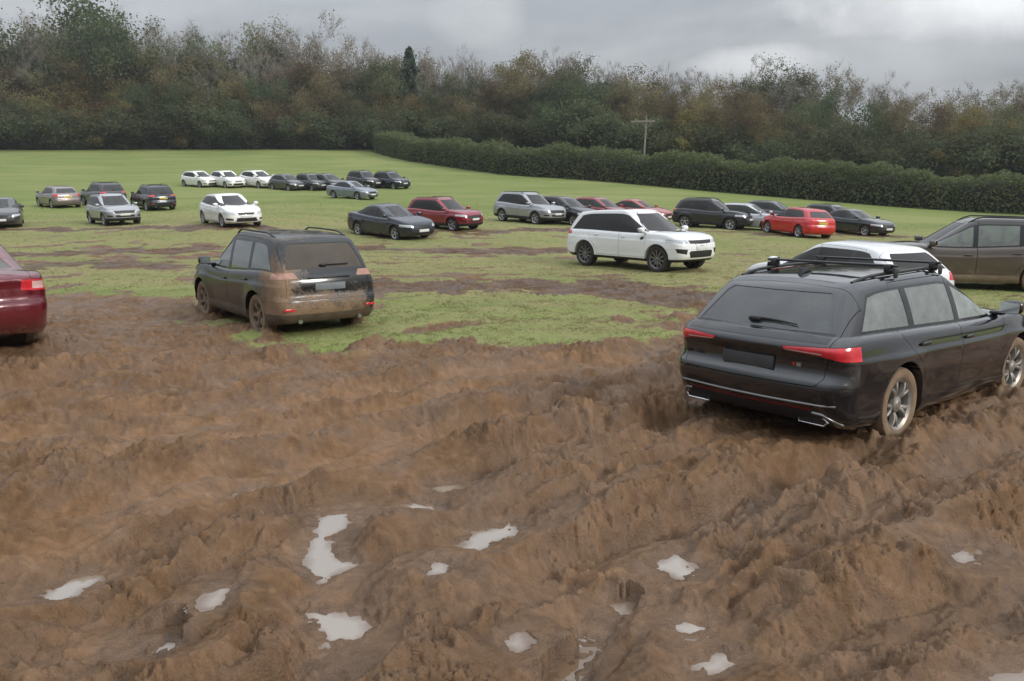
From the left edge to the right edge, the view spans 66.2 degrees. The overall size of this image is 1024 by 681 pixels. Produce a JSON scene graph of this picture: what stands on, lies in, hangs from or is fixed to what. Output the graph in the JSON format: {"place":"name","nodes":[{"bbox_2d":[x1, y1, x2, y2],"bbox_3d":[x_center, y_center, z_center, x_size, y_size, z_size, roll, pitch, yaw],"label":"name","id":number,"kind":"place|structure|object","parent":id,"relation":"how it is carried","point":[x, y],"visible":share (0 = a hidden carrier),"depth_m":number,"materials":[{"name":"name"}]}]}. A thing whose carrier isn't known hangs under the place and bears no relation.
{"place":"outdoors","nodes":[
{"label":"outdoors","id":0,"kind":"place"},
{"bbox_2d":[0,144,1023,680],"bbox_3d":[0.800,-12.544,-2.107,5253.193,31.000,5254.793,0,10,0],"label":"ground","id":1,"kind":"structure","parent":0,"point":[146,434],"depth_m":6.18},
{"bbox_2d":[0,197,23,226],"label":"saloon car","id":2,"kind":"object","parent":1,"relation":"on","point":[11,210],"visible":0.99,"depth_m":38.69,"materials":[{"name":"metal"}]},
{"bbox_2d":[0,245,47,341],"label":"saloon car","id":3,"kind":"object","parent":1,"relation":"on","point":[23,305],"visible":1,"depth_m":10.15,"materials":[{"name":"metal"}]},
{"bbox_2d":[0,95,71,148],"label":"dark shrub","id":4,"kind":"object","parent":1,"relation":"on","point":[8,124],"visible":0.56,"depth_m":120.41,"materials":[{"name":"green plant"}]},
{"bbox_2d":[0,65,77,115],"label":"brown leaved tree","id":5,"kind":"object","parent":1,"relation":"on","point":[16,99],"visible":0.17,"depth_m":123.98,"materials":[{"name":"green plant"}]},
{"bbox_2d":[0,7,101,74],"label":"leafless tree","id":6,"kind":"object","parent":1,"relation":"on","point":[46,31],"visible":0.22,"depth_m":130.50,"materials":[{"name":"brown plant"}]},
{"bbox_2d":[11,108,91,149],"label":"dark shrub","id":7,"kind":"object","parent":1,"relation":"on","point":[56,134],"visible":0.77,"depth_m":120.22,"materials":[{"name":"green plant"}]},
{"bbox_2d":[36,185,80,207],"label":"hatchback car","id":8,"kind":"object","parent":1,"relation":"on","point":[56,195],"visible":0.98,"depth_m":52.74,"materials":[{"name":"metal"}]},
{"bbox_2d":[37,575,104,599],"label":"puddle","id":9,"kind":"object","parent":1,"relation":"on","point":[74,587],"visible":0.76,"depth_m":4.62,"materials":[{"name":"liquid"}]},
{"bbox_2d":[32,105,110,148],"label":"dark shrub","id":10,"kind":"object","parent":1,"relation":"on","point":[74,142],"visible":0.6,"depth_m":120.57,"materials":[{"name":"green plant"}]},
{"bbox_2d":[31,73,111,145],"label":"golden leaved tree","id":11,"kind":"object","parent":1,"relation":"on","point":[74,91],"visible":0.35,"depth_m":123.65,"materials":[{"name":"brown plant"}]},
{"bbox_2d":[0,0,174,100],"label":"green leaved tree","id":12,"kind":"object","parent":1,"relation":"on","point":[95,15],"visible":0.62,"depth_m":125.56,"materials":[{"name":"green plant"}]},
{"bbox_2d":[54,111,125,148],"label":"dark shrub","id":13,"kind":"object","parent":1,"relation":"on","point":[107,144],"visible":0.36,"depth_m":121.19,"materials":[{"name":"green plant"}]},
{"bbox_2d":[34,39,167,113],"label":"brown leaved tree","id":14,"kind":"object","parent":1,"relation":"on","point":[77,72],"visible":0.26,"depth_m":124.62,"materials":[{"name":"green plant"}]},
{"bbox_2d":[80,181,126,204],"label":"off road car","id":15,"kind":"object","parent":1,"relation":"on","point":[105,187],"visible":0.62,"depth_m":54.13,"materials":[{"name":"metal"}]},
{"bbox_2d":[85,192,140,225],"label":"off road car","id":16,"kind":"object","parent":1,"relation":"on","point":[106,209],"visible":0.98,"depth_m":39.83,"materials":[{"name":"metal"}]},
{"bbox_2d":[89,100,154,148],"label":"dark shrub","id":17,"kind":"object","parent":1,"relation":"on","point":[123,142],"visible":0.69,"depth_m":120.52,"materials":[{"name":"green plant"}]},
{"bbox_2d":[109,104,185,148],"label":"dark shrub","id":18,"kind":"object","parent":1,"relation":"on","point":[152,140],"visible":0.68,"depth_m":122.15,"materials":[{"name":"green plant"}]},
{"bbox_2d":[107,64,194,141],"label":"green leaved tree","id":19,"kind":"object","parent":1,"relation":"on","point":[177,99],"visible":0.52,"depth_m":121.32,"materials":[{"name":"green plant"}]},
{"bbox_2d":[73,0,229,143],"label":"open crowned tree","id":20,"kind":"object","parent":1,"relation":"on","point":[118,14],"visible":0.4,"depth_m":129.96,"materials":[{"name":"green plant"}]},
{"bbox_2d":[130,184,175,210],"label":"off road car","id":21,"kind":"object","parent":1,"relation":"on","point":[147,197],"visible":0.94,"depth_m":50.71,"materials":[{"name":"metal"}]},
{"bbox_2d":[94,46,211,107],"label":"brown leaved tree","id":22,"kind":"object","parent":1,"relation":"on","point":[188,64],"visible":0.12,"depth_m":126.38,"materials":[{"name":"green plant"}]},
{"bbox_2d":[130,101,209,148],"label":"dark shrub","id":23,"kind":"object","parent":1,"relation":"on","point":[179,127],"visible":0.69,"depth_m":121.06,"materials":[{"name":"green plant"}]},
{"bbox_2d":[139,73,231,118],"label":"olive leaved tree","id":24,"kind":"object","parent":1,"relation":"on","point":[196,93],"visible":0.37,"depth_m":122.52,"materials":[{"name":"green plant"}]},
{"bbox_2d":[128,45,264,146],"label":"brown leaved tree","id":25,"kind":"object","parent":1,"relation":"on","point":[162,80],"visible":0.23,"depth_m":125.23,"materials":[{"name":"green plant"}]},
{"bbox_2d":[150,96,245,148],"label":"dark shrub","id":26,"kind":"object","parent":1,"relation":"on","point":[217,114],"visible":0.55,"depth_m":120.91,"materials":[{"name":"green plant"}]},
{"bbox_2d":[183,589,229,613],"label":"puddle","id":27,"kind":"object","parent":1,"relation":"on","point":[207,601],"visible":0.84,"depth_m":4.15,"materials":[{"name":"liquid"}]},
{"bbox_2d":[158,14,293,139],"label":"olive leaved tree","id":28,"kind":"object","parent":1,"relation":"on","point":[249,44],"visible":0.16,"depth_m":135.88,"materials":[{"name":"green plant"}]},
{"bbox_2d":[191,108,262,148],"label":"dark shrub","id":29,"kind":"object","parent":1,"relation":"on","point":[227,142],"visible":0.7,"depth_m":121.04,"materials":[{"name":"green plant"}]},
{"bbox_2d":[181,68,278,146],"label":"golden leaved tree","id":30,"kind":"object","parent":1,"relation":"on","point":[235,87],"visible":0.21,"depth_m":123.88,"materials":[{"name":"brown plant"}]},
{"bbox_2d":[199,193,261,227],"bbox_3d":[-13.374,-6.224,37.227,2.109,1.481,4.293,-11,17,-38],"label":"hatchback car","id":31,"kind":"object","parent":1,"relation":"on","point":[224,209],"visible":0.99,"depth_m":36.29,"materials":[{"name":"metal"}]},
{"bbox_2d":[222,111,285,148],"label":"dark shrub","id":32,"kind":"object","parent":1,"relation":"on","point":[257,139],"visible":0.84,"depth_m":121.72,"materials":[{"name":"green plant"}]},
{"bbox_2d":[209,73,304,146],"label":"green leaved tree","id":33,"kind":"object","parent":1,"relation":"on","point":[265,91],"visible":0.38,"depth_m":124.09,"materials":[{"name":"green plant"}]},
{"bbox_2d":[232,20,298,144],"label":"leafless tree","id":34,"kind":"object","parent":1,"relation":"on","point":[266,52],"visible":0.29,"depth_m":132.13,"materials":[{"name":"brown plant"}]},
{"bbox_2d":[216,46,343,145],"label":"brown leaved tree","id":35,"kind":"object","parent":1,"relation":"on","point":[307,68],"visible":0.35,"depth_m":126.27,"materials":[{"name":"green plant"}]},
{"bbox_2d":[253,112,310,148],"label":"dark shrub","id":36,"kind":"object","parent":1,"relation":"on","point":[280,141],"visible":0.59,"depth_m":122.74,"materials":[{"name":"green plant"}]},
{"bbox_2d":[245,83,321,147],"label":"brown leaved tree","id":37,"kind":"object","parent":1,"relation":"on","point":[260,107],"visible":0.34,"depth_m":122.51,"materials":[{"name":"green plant"}]},
{"bbox_2d":[194,227,374,330],"bbox_3d":[-4.313,-1.197,14.331,2.169,1.733,4.540,-8,13,-38],"label":"off road car","id":38,"kind":"object","parent":1,"relation":"on","point":[264,279],"visible":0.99,"depth_m":12.83,"materials":[{"name":"metal"}]},
{"bbox_2d":[275,111,329,148],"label":"dark shrub","id":39,"kind":"object","parent":1,"relation":"on","point":[306,138],"visible":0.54,"depth_m":122.27,"materials":[{"name":"green plant"}]},
{"bbox_2d":[291,106,360,148],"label":"dark shrub","id":40,"kind":"object","parent":1,"relation":"on","point":[321,137],"visible":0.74,"depth_m":121.35,"materials":[{"name":"green plant"}]},
{"bbox_2d":[302,514,358,583],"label":"puddle","id":41,"kind":"object","parent":1,"relation":"on","point":[320,559],"visible":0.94,"depth_m":4.93,"materials":[{"name":"liquid"}]},
{"bbox_2d":[282,52,387,124],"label":"brown leaved tree","id":42,"kind":"object","parent":1,"relation":"on","point":[327,83],"visible":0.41,"depth_m":123.61,"materials":[{"name":"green plant"}]},
{"bbox_2d":[306,612,371,648],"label":"puddle","id":43,"kind":"object","parent":1,"relation":"on","point":[336,625],"visible":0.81,"depth_m":4.12,"materials":[{"name":"liquid"}]},
{"bbox_2d":[315,106,372,148],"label":"dark shrub","id":44,"kind":"object","parent":1,"relation":"on","point":[351,132],"visible":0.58,"depth_m":121.61,"materials":[{"name":"green plant"}]},
{"bbox_2d":[289,57,403,119],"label":"green leaved tree","id":45,"kind":"object","parent":1,"relation":"on","point":[374,69],"visible":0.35,"depth_m":127.28,"materials":[{"name":"green plant"}]},
{"bbox_2d":[309,38,392,107],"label":"leafless tree","id":46,"kind":"object","parent":1,"relation":"on","point":[342,62],"visible":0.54,"depth_m":131.59,"materials":[{"name":"brown plant"}]},
{"bbox_2d":[326,181,377,199],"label":"saloon car","id":47,"kind":"object","parent":1,"relation":"on","point":[357,190],"visible":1,"depth_m":59.68,"materials":[{"name":"metal"}]},
{"bbox_2d":[343,103,396,148],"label":"dark shrub","id":48,"kind":"object","parent":1,"relation":"on","point":[367,126],"visible":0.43,"depth_m":120.89,"materials":[{"name":"green plant"}]},
{"bbox_2d":[333,58,437,111],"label":"olive leaved tree","id":49,"kind":"object","parent":1,"relation":"on","point":[392,87],"visible":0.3,"depth_m":128.83,"materials":[{"name":"green plant"}]},
{"bbox_2d":[347,203,434,239],"bbox_3d":[-5.561,-5.495,35.900,4.840,1.482,2.173,13,19,42],"label":"saloon car","id":50,"kind":"object","parent":1,"relation":"on","point":[395,221],"visible":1,"depth_m":35.08,"materials":[{"name":"metal"}]},
{"bbox_2d":[360,97,452,142],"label":"dark shrub","id":51,"kind":"object","parent":1,"relation":"on","point":[408,118],"visible":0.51,"depth_m":118.33,"materials":[{"name":"green plant"}]},
{"bbox_2d":[393,46,424,110],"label":"conifer tree","id":52,"kind":"object","parent":1,"relation":"on","point":[410,67],"visible":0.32,"depth_m":127.78,"materials":[{"name":"green plant"}]},
{"bbox_2d":[407,196,482,230],"bbox_3d":[-3.405,-6.423,39.477,4.222,1.612,2.017,10,16,37],"label":"off road car","id":53,"kind":"object","parent":1,"relation":"on","point":[451,214],"visible":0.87,"depth_m":38.69,"materials":[{"name":"metal"}]},
{"bbox_2d":[417,112,477,139],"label":"dark shrub","id":54,"kind":"object","parent":1,"relation":"on","point":[446,124],"visible":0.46,"depth_m":116.67,"materials":[{"name":"green plant"}]},
{"bbox_2d":[408,75,501,117],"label":"green leaved tree","id":55,"kind":"object","parent":1,"relation":"on","point":[435,99],"visible":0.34,"depth_m":124.63,"materials":[{"name":"green plant"}]},
{"bbox_2d":[428,67,526,120],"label":"brown leaved tree","id":56,"kind":"object","parent":1,"relation":"on","point":[492,90],"visible":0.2,"depth_m":120.30,"materials":[{"name":"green plant"}]},
{"bbox_2d":[444,86,515,133],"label":"brown leaved tree","id":57,"kind":"object","parent":1,"relation":"on","point":[463,109],"visible":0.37,"depth_m":119.52,"materials":[{"name":"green plant"}]},
{"bbox_2d":[456,523,517,550],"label":"puddle","id":58,"kind":"object","parent":1,"relation":"on","point":[481,539],"visible":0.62,"depth_m":5.42,"materials":[{"name":"liquid"}]},
{"bbox_2d":[456,109,533,153],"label":"dark shrub","id":59,"kind":"object","parent":1,"relation":"on","point":[502,123],"visible":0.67,"depth_m":113.32,"materials":[{"name":"green plant"}]},
{"bbox_2d":[0,199,1023,352],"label":"grass","id":60,"kind":"structure","parent":1,"relation":"on","point":[474,314],"depth_m":17.74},
{"bbox_2d":[493,191,565,223],"bbox_3d":[0.994,-7.479,44.050,2.169,1.733,4.540,-9,17,-42],"label":"off road car","id":61,"kind":"object","parent":1,"relation":"on","point":[534,207],"visible":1,"depth_m":43.39,"materials":[{"name":"metal"}]},
{"bbox_2d":[482,47,579,116],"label":"brown leaved tree","id":62,"kind":"object","parent":1,"relation":"on","point":[520,64],"visible":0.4,"depth_m":118.80,"materials":[{"name":"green plant"}]},
{"bbox_2d":[513,114,579,154],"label":"dark shrub","id":63,"kind":"object","parent":1,"relation":"on","point":[540,141],"visible":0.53,"depth_m":110.54,"materials":[{"name":"green plant"}]},
{"bbox_2d":[542,196,595,224],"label":"hatchback car","id":64,"kind":"object","parent":1,"relation":"on","point":[574,208],"visible":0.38,"depth_m":43.85,"materials":[{"name":"metal"}]},
{"bbox_2d":[510,58,629,119],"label":"green leaved tree","id":65,"kind":"object","parent":1,"relation":"on","point":[566,88],"visible":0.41,"depth_m":115.34,"materials":[{"name":"green plant"}]},
{"bbox_2d":[536,89,619,156],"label":"dark shrub","id":66,"kind":"object","parent":1,"relation":"on","point":[556,117],"visible":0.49,"depth_m":108.83,"materials":[{"name":"green plant"}]},
{"bbox_2d":[554,647,602,680],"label":"puddle","id":67,"kind":"object","parent":1,"relation":"on","point":[564,670],"visible":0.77,"depth_m":3.92,"materials":[{"name":"brown liquid"}]},
{"bbox_2d":[558,109,659,159],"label":"dark shrub","id":68,"kind":"object","parent":1,"relation":"on","point":[609,119],"visible":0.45,"depth_m":105.68,"materials":[{"name":"green plant"}]},
{"bbox_2d":[593,114,677,159],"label":"dark shrub","id":69,"kind":"object","parent":1,"relation":"on","point":[624,139],"visible":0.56,"depth_m":104.66,"materials":[{"name":"green plant"}]},
{"bbox_2d":[597,67,680,123],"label":"brown leaved tree","id":70,"kind":"object","parent":1,"relation":"on","point":[633,97],"visible":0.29,"depth_m":111.16,"materials":[{"name":"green plant"}]},
{"bbox_2d":[567,209,714,271],"bbox_3d":[3.924,-3.183,24.377,2.275,1.782,4.808,-9,14,-40],"label":"luxury off roader","id":71,"kind":"object","parent":1,"relation":"on","point":[657,241],"visible":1,"depth_m":23.60,"materials":[{"name":"metal"}]},
{"bbox_2d":[588,212,623,254],"bbox_3d":[2.877,-3.333,24.275,0.309,1.280,1.343,-9,14,-40],"label":"rear door","id":72,"kind":"structure","parent":71,"relation":"in","point":[605,242],"depth_m":24.13,"materials":[{"name":"white paint"}]},
{"bbox_2d":[618,212,647,256],"bbox_3d":[3.777,-3.189,23.518,0.639,1.278,1.019,-9,14,-40],"label":"front door","id":73,"kind":"structure","parent":71,"relation":"in","point":[629,244],"depth_m":23.45,"materials":[{"name":"white paint"}]},
{"bbox_2d":[597,65,694,119],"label":"brown leaved tree","id":74,"kind":"object","parent":1,"relation":"on","point":[654,85],"visible":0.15,"depth_m":117.91,"materials":[{"name":"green plant"}]},
{"bbox_2d":[657,554,698,579],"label":"puddle","id":75,"kind":"object","parent":1,"relation":"on","point":[675,567],"visible":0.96,"depth_m":4.78,"materials":[{"name":"liquid"}]},
{"bbox_2d":[659,102,731,161],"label":"golden leaved tree","id":76,"kind":"object","parent":1,"relation":"on","point":[693,120],"visible":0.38,"depth_m":102.81,"materials":[{"name":"brown plant"}]},
{"bbox_2d":[371,128,1023,214],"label":"hedge","id":77,"kind":"object","parent":1,"relation":"on","point":[993,194],"visible":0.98,"depth_m":73.04,"materials":[{"name":"green plant"}]},
{"bbox_2d":[648,118,749,165],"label":"dark shrub","id":78,"kind":"object","parent":1,"relation":"on","point":[700,141],"visible":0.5,"depth_m":101.58,"materials":[{"name":"green plant"}]},
{"bbox_2d":[671,197,752,229],"bbox_3d":[11.385,-7.214,44.482,4.450,1.698,2.126,10,15,33],"label":"off road car","id":79,"kind":"object","parent":1,"relation":"on","point":[698,211],"visible":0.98,"depth_m":43.87,"materials":[{"name":"metal"}]},
{"bbox_2d":[665,80,782,130],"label":"brown leaved tree","id":80,"kind":"object","parent":1,"relation":"on","point":[702,100],"visible":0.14,"depth_m":108.94,"materials":[{"name":"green plant"}]},
{"bbox_2d":[687,118,764,164],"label":"dark shrub","id":81,"kind":"object","parent":1,"relation":"on","point":[726,152],"visible":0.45,"depth_m":100.28,"materials":[{"name":"green plant"}]},
{"bbox_2d":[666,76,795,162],"bbox_3d":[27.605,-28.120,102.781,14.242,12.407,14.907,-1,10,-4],"label":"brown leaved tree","id":82,"kind":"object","parent":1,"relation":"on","point":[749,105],"visible":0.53,"depth_m":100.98,"materials":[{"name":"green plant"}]},
{"bbox_2d":[727,135,804,171],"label":"dark shrub","id":83,"kind":"object","parent":1,"relation":"on","point":[749,157],"visible":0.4,"depth_m":98.34,"materials":[{"name":"green plant"}]},
{"bbox_2d":[726,54,824,126],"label":"open crowned tree","id":84,"kind":"object","parent":1,"relation":"on","point":[749,87],"visible":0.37,"depth_m":112.99,"materials":[{"name":"green plant"}]},
{"bbox_2d":[742,53,828,140],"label":"olive leaved tree","id":85,"kind":"object","parent":1,"relation":"on","point":[797,80],"visible":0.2,"depth_m":111.11,"materials":[{"name":"green plant"}]},
{"bbox_2d":[762,207,835,237],"bbox_3d":[14.856,-6.214,40.923,2.152,1.510,4.379,-1,13,-16],"label":"hatchback car","id":86,"kind":"object","parent":1,"relation":"on","point":[798,222],"visible":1,"depth_m":39.44,"materials":[{"name":"metal"}]},
{"bbox_2d":[746,122,858,176],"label":"dark shrub","id":87,"kind":"object","parent":1,"relation":"on","point":[787,149],"visible":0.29,"depth_m":96.66,"materials":[{"name":"green plant"}]},
{"bbox_2d":[787,61,864,124],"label":"leafless tree","id":88,"kind":"object","parent":1,"relation":"on","point":[835,81],"visible":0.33,"depth_m":108.94,"materials":[{"name":"grey plant"}]},
{"bbox_2d":[796,71,868,140],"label":"leafless tree","id":89,"kind":"object","parent":1,"relation":"on","point":[850,103],"visible":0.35,"depth_m":106.24,"materials":[{"name":"grey plant"}]},
{"bbox_2d":[773,79,893,148],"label":"green leaved tree","id":90,"kind":"object","parent":1,"relation":"on","point":[819,117],"visible":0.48,"depth_m":101.31,"materials":[{"name":"green plant"}]},
{"bbox_2d":[787,121,905,177],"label":"dark shrub","id":91,"kind":"object","parent":1,"relation":"on","point":[827,153],"visible":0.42,"depth_m":95.14,"materials":[{"name":"green plant"}]},
{"bbox_2d":[746,240,953,284],"bbox_3d":[6.617,-1.301,15.894,2.109,1.481,4.293,-5,12,-24],"label":"hatchback car","id":92,"kind":"object","parent":1,"relation":"on","point":[866,249],"visible":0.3,"depth_m":14.59,"materials":[{"name":"metal"}]},
{"bbox_2d":[679,256,1023,435],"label":"estate car","id":93,"kind":"object","parent":1,"relation":"on","point":[881,349],"visible":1,"depth_m":7.26,"materials":[{"name":"metal"}]},
{"bbox_2d":[829,209,894,235],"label":"saloon car","id":94,"kind":"object","parent":1,"relation":"on","point":[863,223],"visible":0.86,"depth_m":43.99,"materials":[{"name":"metal"}]},
{"bbox_2d":[827,134,897,177],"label":"dark shrub","id":95,"kind":"object","parent":1,"relation":"on","point":[868,152],"visible":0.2,"depth_m":94.91,"materials":[{"name":"green plant"}]},
{"bbox_2d":[826,94,935,149],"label":"brown leaved tree","id":96,"kind":"object","parent":1,"relation":"on","point":[902,109],"visible":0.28,"depth_m":99.75,"materials":[{"name":"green plant"}]},
{"bbox_2d":[838,110,931,152],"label":"green leaved tree","id":97,"kind":"object","parent":1,"relation":"on","point":[889,131],"visible":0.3,"depth_m":97.25,"materials":[{"name":"green plant"}]},
{"bbox_2d":[855,127,934,180],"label":"dark shrub","id":98,"kind":"object","parent":1,"relation":"on","point":[891,158],"visible":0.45,"depth_m":93.09,"materials":[{"name":"green plant"}]},
{"bbox_2d":[887,124,988,183],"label":"dark shrub","id":99,"kind":"object","parent":1,"relation":"on","point":[925,159],"visible":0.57,"depth_m":91.49,"materials":[{"name":"green plant"}]},
{"bbox_2d":[904,95,1003,144],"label":"brown leaved tree","id":100,"kind":"object","parent":1,"relation":"on","point":[938,119],"visible":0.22,"depth_m":100.76,"materials":[{"name":"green plant"}]},
{"bbox_2d":[890,215,1023,288],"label":"family car","id":101,"kind":"object","parent":1,"relation":"on","point":[979,258],"visible":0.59,"depth_m":18.40,"materials":[{"name":"metal"}]},
{"bbox_2d":[896,98,1022,155],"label":"brown leaved tree","id":102,"kind":"object","parent":1,"relation":"on","point":[965,111],"visible":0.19,"depth_m":97.82,"materials":[{"name":"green plant"}]},
{"bbox_2d":[913,115,1023,182],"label":"dark shrub","id":103,"kind":"object","parent":1,"relation":"on","point":[985,157],"visible":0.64,"depth_m":87.72,"materials":[{"name":"green plant"}]},
{"bbox_2d":[926,103,1021,181],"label":"golden leaved tree","id":104,"kind":"object","parent":1,"relation":"on","point":[970,121],"visible":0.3,"depth_m":90.37,"materials":[{"name":"brown plant"}]},
{"bbox_2d":[0,0,1023,137],"label":"sky","id":105,"kind":"structure","parent":0,"point":[943,44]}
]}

